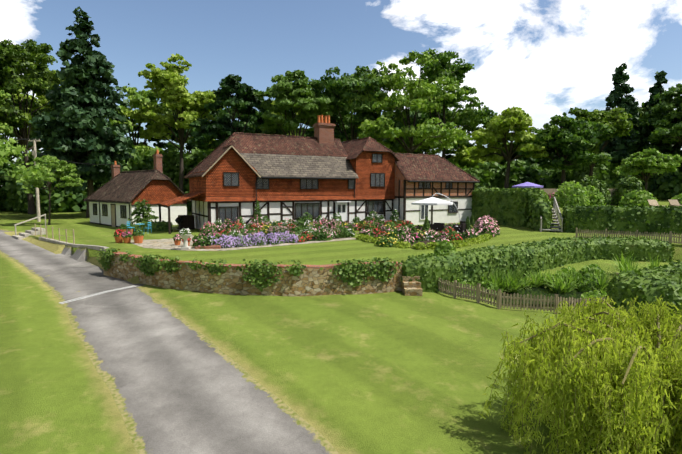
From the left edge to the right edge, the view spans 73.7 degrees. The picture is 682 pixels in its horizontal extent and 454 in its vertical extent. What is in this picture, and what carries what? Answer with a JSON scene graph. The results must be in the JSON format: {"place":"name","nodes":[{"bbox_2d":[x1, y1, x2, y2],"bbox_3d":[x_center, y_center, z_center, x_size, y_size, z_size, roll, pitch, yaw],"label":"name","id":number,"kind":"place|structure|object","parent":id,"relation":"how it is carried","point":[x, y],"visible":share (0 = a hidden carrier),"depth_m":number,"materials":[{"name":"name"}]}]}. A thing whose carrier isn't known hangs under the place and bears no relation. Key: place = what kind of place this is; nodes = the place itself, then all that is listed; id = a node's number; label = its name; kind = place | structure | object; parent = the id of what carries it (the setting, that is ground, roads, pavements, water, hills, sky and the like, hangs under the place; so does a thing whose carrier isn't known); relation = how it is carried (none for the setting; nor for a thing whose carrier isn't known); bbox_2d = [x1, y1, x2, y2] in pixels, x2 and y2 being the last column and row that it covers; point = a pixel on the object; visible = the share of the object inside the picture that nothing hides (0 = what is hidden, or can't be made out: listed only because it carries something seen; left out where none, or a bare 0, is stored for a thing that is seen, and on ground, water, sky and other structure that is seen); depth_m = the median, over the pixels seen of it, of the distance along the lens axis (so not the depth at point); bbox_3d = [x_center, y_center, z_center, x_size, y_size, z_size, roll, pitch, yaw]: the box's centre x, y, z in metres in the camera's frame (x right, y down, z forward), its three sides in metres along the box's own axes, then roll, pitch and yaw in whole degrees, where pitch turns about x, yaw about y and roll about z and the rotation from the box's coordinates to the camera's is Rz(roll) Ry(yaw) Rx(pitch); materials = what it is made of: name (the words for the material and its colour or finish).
{"place":"outdoors","nodes":[
{"label":"outdoors","id":0,"kind":"place"},
{"bbox_2d":[0,230,338,453],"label":"road","id":1,"kind":"structure","parent":0,"point":[175,381],"depth_m":11.26,"materials":[{"name":"grey asphalt"}]},
{"bbox_2d":[59,285,135,303],"bbox_3d":[-9.669,2.698,18.273,0.240,0.123,3.085,3,6,32],"label":"road cobble strip","id":2,"kind":"object","parent":1,"relation":"on","point":[83,297],"visible":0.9,"depth_m":17.98,"materials":[{"name":"grey stone"}]},
{"bbox_2d":[71,267,143,297],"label":"driveway","id":3,"kind":"structure","parent":1,"relation":"on","point":[103,282],"depth_m":20.51,"materials":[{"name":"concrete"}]},
{"bbox_2d":[189,238,355,250],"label":"stone path","id":4,"kind":"structure","parent":0,"point":[236,248],"depth_m":25.21,"materials":[{"name":"beige stone"}]},
{"bbox_2d":[0,199,681,453],"bbox_3d":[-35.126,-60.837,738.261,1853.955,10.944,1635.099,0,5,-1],"label":"ground","id":5,"kind":"structure","parent":0,"point":[398,372],"depth_m":12.58,"materials":[{"name":"green plant"}]},
{"bbox_2d":[0,90,12,137],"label":"tree","id":6,"kind":"object","parent":5,"relation":"on","point":[4,128],"visible":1,"depth_m":53.76,"materials":[{"name":"green plant"}]},
{"bbox_2d":[0,93,39,162],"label":"tree","id":7,"kind":"object","parent":5,"relation":"on","point":[4,135],"visible":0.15,"depth_m":78.14,"materials":[{"name":"green plant"}]},
{"bbox_2d":[0,135,48,178],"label":"tree","id":8,"kind":"object","parent":5,"relation":"on","point":[30,172],"visible":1,"depth_m":17.89,"materials":[{"name":"green plant"}]},
{"bbox_2d":[12,214,45,239],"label":"timber steps","id":9,"kind":"structure","parent":5,"relation":"on","point":[27,233],"depth_m":34.34,"materials":[{"name":"beige wood"}]},
{"bbox_2d":[6,70,53,150],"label":"tree","id":10,"kind":"object","parent":5,"relation":"on","point":[42,100],"visible":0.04,"depth_m":72.71,"materials":[{"name":"green plant"}]},
{"bbox_2d":[0,39,65,213],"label":"tree","id":11,"kind":"object","parent":5,"relation":"on","point":[28,60],"visible":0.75,"depth_m":58.09,"materials":[{"name":"green plant"}]},
{"bbox_2d":[15,155,83,224],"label":"young maple","id":12,"kind":"object","parent":5,"relation":"on","point":[61,167],"visible":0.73,"depth_m":42.87,"materials":[{"name":"green plant"}]},
{"bbox_2d":[34,224,74,243],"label":"fence posts","id":13,"kind":"object","parent":5,"relation":"on","point":[56,234],"visible":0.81,"depth_m":30.25,"materials":[{"name":"brown wood"}]},
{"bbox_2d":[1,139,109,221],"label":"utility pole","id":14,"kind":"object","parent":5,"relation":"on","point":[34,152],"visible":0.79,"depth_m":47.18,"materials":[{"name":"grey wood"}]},
{"bbox_2d":[39,237,108,251],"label":"retaining wall","id":15,"kind":"structure","parent":5,"relation":"on","point":[95,247],"depth_m":27.12,"materials":[{"name":"grey concrete"}]},
{"bbox_2d":[16,6,134,217],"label":"tall conifer","id":16,"kind":"object","parent":5,"relation":"on","point":[77,126],"visible":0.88,"depth_m":52.56,"materials":[{"name":"green plant"}]},
{"bbox_2d":[84,150,190,226],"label":"cottage","id":17,"kind":"structure","parent":5,"relation":"on","point":[115,198],"depth_m":41.13,"materials":[{"name":"tile"}]},
{"bbox_2d":[101,83,174,156],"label":"tree","id":18,"kind":"object","parent":5,"relation":"on","point":[136,98],"visible":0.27,"depth_m":74.19,"materials":[{"name":"green plant"}]},
{"bbox_2d":[127,221,150,232],"bbox_3d":[-14.512,0.057,32.840,2.006,0.873,0.640,2,5,21],"label":"blue bistro set","id":19,"kind":"object","parent":5,"relation":"on","point":[135,224],"visible":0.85,"depth_m":32.83,"materials":[{"name":"blue paint"}]},
{"bbox_2d":[126,199,158,224],"bbox_3d":[-16.186,-0.793,37.087,2.406,3.064,1.996,0,5,-1],"label":"tree","id":20,"kind":"object","parent":5,"relation":"on","point":[144,212],"visible":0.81,"depth_m":36.83,"materials":[{"name":"green plant"}]},
{"bbox_2d":[131,220,172,232],"bbox_3d":[-14.802,0.046,34.693,4.178,1.214,0.954,1,5,13],"label":"garden hedge","id":21,"kind":"object","parent":5,"relation":"on","point":[155,226],"visible":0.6,"depth_m":34.30,"materials":[{"name":"green plant"}]},
{"bbox_2d":[113,224,198,245],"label":"potted flowers","id":22,"kind":"object","parent":5,"relation":"on","point":[122,233],"visible":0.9,"depth_m":26.56,"materials":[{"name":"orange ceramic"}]},
{"bbox_2d":[130,228,194,250],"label":"patio","id":23,"kind":"structure","parent":5,"relation":"on","point":[162,244],"depth_m":25.96,"materials":[{"name":"beige stone"}]},
{"bbox_2d":[179,228,190,249],"bbox_3d":[-8.155,0.608,23.844,0.629,1.116,0.661,0,5,-1],"label":"stone urn","id":24,"kind":"object","parent":23,"relation":"on","point":[185,234],"visible":1,"depth_m":23.70,"materials":[{"name":"white stone"}]},
{"bbox_2d":[123,53,225,191],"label":"tree","id":25,"kind":"object","parent":5,"relation":"on","point":[168,84],"visible":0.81,"depth_m":59.16,"materials":[{"name":"green plant"}]},
{"bbox_2d":[175,217,182,229],"bbox_3d":[-12.361,-0.232,34.677,0.600,1.022,0.600,0,5,-1],"label":"kettle barbecue","id":26,"kind":"object","parent":5,"relation":"on","point":[178,220],"visible":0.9,"depth_m":34.53,"materials":[{"name":"black metal"}]},
{"bbox_2d":[145,93,228,158],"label":"tree","id":27,"kind":"object","parent":5,"relation":"on","point":[173,138],"visible":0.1,"depth_m":76.30,"materials":[{"name":"green plant"}]},
{"bbox_2d":[0,228,377,453],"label":"road verge","id":28,"kind":"structure","parent":5,"relation":"on","point":[108,425],"depth_m":11.28,"materials":[{"name":"green plant"}]},
{"bbox_2d":[195,245,220,248],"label":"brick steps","id":29,"kind":"structure","parent":5,"relation":"on","point":[211,247],"depth_m":24.02,"materials":[{"name":"red brick"}]},
{"bbox_2d":[188,74,267,152],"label":"tree","id":30,"kind":"object","parent":5,"relation":"on","point":[244,99],"visible":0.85,"depth_m":56.74,"materials":[{"name":"green plant"}]},
{"bbox_2d":[200,107,269,152],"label":"tree","id":31,"kind":"object","parent":5,"relation":"on","point":[256,122],"visible":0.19,"depth_m":75.33,"materials":[{"name":"green plant"}]},
{"bbox_2d":[103,251,401,296],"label":"stone retaining wall","id":32,"kind":"structure","parent":5,"relation":"on","point":[313,280],"depth_m":18.32,"materials":[{"name":"stone"}]},
{"bbox_2d":[96,248,401,291],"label":"ivy wall","id":33,"kind":"structure","parent":32,"relation":"attached to","point":[264,268],"depth_m":18.28,"materials":[{"name":"green plant"}]},
{"bbox_2d":[258,100,309,135],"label":"tree","id":34,"kind":"object","parent":5,"relation":"on","point":[278,113],"visible":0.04,"depth_m":76.95,"materials":[{"name":"green plant"}]},
{"bbox_2d":[253,70,333,136],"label":"tree","id":35,"kind":"object","parent":5,"relation":"on","point":[288,94],"visible":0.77,"depth_m":55.39,"materials":[{"name":"green plant"}]},
{"bbox_2d":[192,200,413,248],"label":"border plants","id":36,"kind":"object","parent":5,"relation":"on","point":[256,231],"visible":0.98,"depth_m":28.90,"materials":[{"name":"multicoloured plant"}]},
{"bbox_2d":[157,115,479,233],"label":"house","id":37,"kind":"structure","parent":5,"relation":"on","point":[323,173],"depth_m":37.72,"materials":[{"name":"red brick"}]},
{"bbox_2d":[298,101,355,138],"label":"tree","id":38,"kind":"object","parent":5,"relation":"on","point":[308,132],"visible":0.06,"depth_m":74.82,"materials":[{"name":"green plant"}]},
{"bbox_2d":[0,139,681,212],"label":"wood understory","id":39,"kind":"object","parent":5,"relation":"on","point":[487,175],"visible":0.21,"depth_m":66.84,"materials":[{"name":"green plant"}]},
{"bbox_2d":[305,66,409,141],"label":"tree","id":40,"kind":"object","parent":5,"relation":"on","point":[344,88],"visible":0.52,"depth_m":58.17,"materials":[{"name":"green plant"}]},
{"bbox_2d":[376,139,395,145],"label":"tree","id":41,"kind":"object","parent":5,"relation":"on","point":[389,141],"visible":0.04,"depth_m":77.83,"materials":[{"name":"green plant"}]},
{"bbox_2d":[347,50,472,154],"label":"tree","id":42,"kind":"object","parent":5,"relation":"on","point":[425,95],"visible":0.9,"depth_m":57.14,"materials":[{"name":"green plant"}]},
{"bbox_2d":[402,270,422,295],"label":"stone steps","id":43,"kind":"structure","parent":5,"relation":"on","point":[412,288],"depth_m":18.44,"materials":[{"name":"beige stone"}]},
{"bbox_2d":[371,236,467,247],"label":"island soil","id":44,"kind":"structure","parent":5,"relation":"on","point":[425,242],"depth_m":26.89,"materials":[{"name":"brown soil"}]},
{"bbox_2d":[357,215,499,247],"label":"flowering shrubs","id":45,"kind":"object","parent":44,"relation":"on","point":[411,234],"visible":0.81,"depth_m":28.69,"materials":[{"name":"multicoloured plant"}]},
{"bbox_2d":[356,233,491,249],"bbox_3d":[5.354,0.781,26.504,8.763,0.481,5.743,0,5,-1],"label":"island edging","id":46,"kind":"object","parent":5,"relation":"on","point":[482,238],"visible":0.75,"depth_m":25.16,"materials":[{"name":"green plant"}]},
{"bbox_2d":[389,109,469,160],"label":"tree","id":47,"kind":"object","parent":5,"relation":"on","point":[420,115],"visible":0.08,"depth_m":76.14,"materials":[{"name":"green plant"}]},
{"bbox_2d":[404,47,497,158],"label":"tree","id":48,"kind":"object","parent":5,"relation":"on","point":[470,118],"visible":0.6,"depth_m":64.40,"materials":[{"name":"green plant"}]},
{"bbox_2d":[448,144,511,169],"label":"tree","id":49,"kind":"object","parent":5,"relation":"on","point":[460,157],"visible":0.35,"depth_m":77.70,"materials":[{"name":"green plant"}]},
{"bbox_2d":[470,187,539,227],"bbox_3d":[13.944,-1.880,41.927,2.011,3.670,9.870,-2,5,-23],"label":"tall hedge","id":50,"kind":"object","parent":5,"relation":"on","point":[504,206],"visible":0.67,"depth_m":39.51,"materials":[{"name":"green plant"}]},
{"bbox_2d":[469,107,548,188],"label":"tree","id":51,"kind":"object","parent":5,"relation":"on","point":[517,121],"visible":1,"depth_m":58.54,"materials":[{"name":"green plant"}]},
{"bbox_2d":[434,240,606,299],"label":"shrubs","id":52,"kind":"object","parent":5,"relation":"on","point":[595,290],"visible":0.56,"depth_m":20.70,"materials":[{"name":"green plant"}]},
{"bbox_2d":[489,140,554,173],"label":"tree","id":53,"kind":"object","parent":5,"relation":"on","point":[534,160],"visible":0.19,"depth_m":75.77,"materials":[{"name":"green plant"}]},
{"bbox_2d":[512,182,543,187],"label":"parasol","id":54,"kind":"object","parent":5,"relation":"on","point":[527,185],"visible":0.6,"depth_m":42.74,"materials":[{"name":"blue"}]},
{"bbox_2d":[438,273,618,313],"bbox_3d":[8.068,2.578,18.377,9.480,1.185,3.148,-1,5,-8],"label":"picket fence","id":55,"kind":"object","parent":5,"relation":"on","point":[499,297],"visible":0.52,"depth_m":17.09,"materials":[{"name":"brown wood"}]},
{"bbox_2d":[401,235,674,292],"bbox_3d":[10.175,1.765,23.530,17.886,2.137,3.531,-2,5,-24],"label":"hedge","id":56,"kind":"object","parent":5,"relation":"on","point":[466,265],"depth_m":22.35,"materials":[{"name":"green plant"}]},
{"bbox_2d":[526,194,553,231],"bbox_3d":[15.603,-1.057,35.757,1.721,3.111,4.470,1,5,10],"label":"bush","id":57,"kind":"object","parent":5,"relation":"on","point":[538,207],"visible":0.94,"depth_m":34.67,"materials":[{"name":"green plant"}]},
{"bbox_2d":[540,197,562,231],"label":"timber stairs","id":58,"kind":"structure","parent":5,"relation":"on","point":[555,209],"depth_m":34.39,"materials":[{"name":"grey wood"}]},
{"bbox_2d":[517,112,613,187],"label":"tree","id":59,"kind":"object","parent":5,"relation":"on","point":[572,143],"visible":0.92,"depth_m":56.70,"materials":[{"name":"green plant"}]},
{"bbox_2d":[540,188,616,204],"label":"trellis panels","id":60,"kind":"object","parent":5,"relation":"on","point":[549,191],"visible":0.06,"depth_m":46.93,"materials":[{"name":"brown wood"}]},
{"bbox_2d":[478,295,681,453],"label":"willow","id":61,"kind":"object","parent":5,"relation":"on","point":[616,374],"visible":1,"depth_m":7.90,"materials":[{"name":"green plant"}]},
{"bbox_2d":[548,175,644,205],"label":"bushes","id":62,"kind":"object","parent":5,"relation":"on","point":[630,182],"visible":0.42,"depth_m":45.14,"materials":[{"name":"green plant"}]},
{"bbox_2d":[566,107,632,186],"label":"tree","id":63,"kind":"object","parent":5,"relation":"on","point":[616,121],"visible":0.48,"depth_m":61.42,"materials":[{"name":"green plant"}]},
{"bbox_2d":[530,180,681,206],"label":"terrace shrubs","id":64,"kind":"object","parent":5,"relation":"on","point":[580,196],"visible":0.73,"depth_m":40.72,"materials":[{"name":"green plant"}]},
{"bbox_2d":[599,62,640,174],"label":"conifer","id":65,"kind":"object","parent":5,"relation":"on","point":[616,145],"visible":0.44,"depth_m":68.66,"materials":[{"name":"green plant"}]},
{"bbox_2d":[561,205,681,234],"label":"long hedge","id":66,"kind":"object","parent":5,"relation":"on","point":[660,219],"visible":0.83,"depth_m":32.23,"materials":[{"name":"green plant"}]},
{"bbox_2d":[575,228,681,243],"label":"picket fence","id":67,"kind":"object","parent":5,"relation":"on","point":[670,236],"visible":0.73,"depth_m":27.09,"materials":[{"name":"brown wood"}]},
{"bbox_2d":[605,260,681,330],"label":"hedge","id":68,"kind":"object","parent":5,"relation":"on","point":[651,284],"visible":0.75,"depth_m":14.63,"materials":[{"name":"green plant"}]},
{"bbox_2d":[612,147,681,190],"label":"light tree","id":69,"kind":"object","parent":5,"relation":"on","point":[653,161],"visible":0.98,"depth_m":49.18,"materials":[{"name":"green plant"}]},
{"bbox_2d":[633,102,679,146],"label":"tree","id":70,"kind":"object","parent":5,"relation":"on","point":[642,110],"visible":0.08,"depth_m":80.53,"materials":[{"name":"green plant"}]},
{"bbox_2d":[634,70,681,198],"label":"conifer","id":71,"kind":"object","parent":5,"relation":"on","point":[647,130],"visible":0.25,"depth_m":68.24,"materials":[{"name":"green plant"}]},
{"bbox_2d":[638,83,681,193],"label":"tree","id":72,"kind":"object","parent":5,"relation":"on","point":[665,127],"visible":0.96,"depth_m":63.68,"materials":[{"name":"green plant"}]},
{"bbox_2d":[647,199,681,206],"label":"sun loungers","id":73,"kind":"object","parent":5,"relation":"on","point":[655,202],"visible":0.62,"depth_m":38.69,"materials":[{"name":"beige fabric"}]},
{"bbox_2d":[672,143,681,156],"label":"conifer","id":74,"kind":"object","parent":5,"relation":"on","point":[678,145],"depth_m":68.31,"materials":[{"name":"green plant"}]},
{"bbox_2d":[0,0,681,185],"label":"sky","id":75,"kind":"structure","parent":0,"point":[546,59],"materials":[{"name":"blue"}]},
{"bbox_2d":[133,232,565,264],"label":"lawn","id":76,"kind":"structure","parent":0,"point":[324,253],"depth_m":22.74,"materials":[{"name":"green plant"}]},
{"bbox_2d":[484,286,606,303],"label":"pond water","id":77,"kind":"structure","parent":0,"point":[546,291],"depth_m":20.12,"materials":[{"name":"green liquid"}]},
{"bbox_2d":[470,250,668,292],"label":"ornamental grasses","id":78,"kind":"object","parent":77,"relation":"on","point":[511,281],"visible":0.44,"depth_m":20.62,"materials":[{"name":"green plant"}]},
{"label":"patio paving","id":79,"kind":"structure","parent":0,"visible":0},
{"bbox_2d":[422,216,430,230],"bbox_3d":[5.825,-0.107,31.007,0.613,1.323,0.633,0,5,-1],"label":"conical shrub","id":80,"kind":"object","parent":79,"relation":"on","point":[426,224],"visible":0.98,"depth_m":30.87,"materials":[{"name":"plant"}]},
{"bbox_2d":[411,193,460,220],"bbox_3d":[7.407,-1.132,34.034,4.271,2.860,2.864,-2,5,-24],"label":"white parasol","id":81,"kind":"object","parent":79,"relation":"on","point":[432,200],"visible":0.77,"depth_m":32.90,"materials":[{"name":"white fabric"}]},
{"bbox_2d":[426,220,469,233],"bbox_3d":[7.429,0.067,31.827,2.928,0.840,2.642,1,5,9],"label":"patio furniture","id":82,"kind":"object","parent":79,"relation":"on","point":[460,227],"depth_m":30.91,"materials":[{"name":"black"}]},
{"bbox_2d":[465,216,471,231],"bbox_3d":[8.545,-0.078,30.655,0.593,1.324,0.635,3,5,28],"label":"conical shrub","id":83,"kind":"object","parent":79,"relation":"on","point":[468,226],"visible":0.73,"depth_m":30.52,"materials":[{"name":"plant"}]},
{"bbox_2d":[470,214,475,229],"bbox_3d":[9.489,-0.265,32.891,0.635,1.323,0.639,0,5,-1],"label":"shrub","id":84,"kind":"object","parent":79,"relation":"on","point":[472,221],"visible":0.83,"depth_m":32.75,"materials":[{"name":"plant"}]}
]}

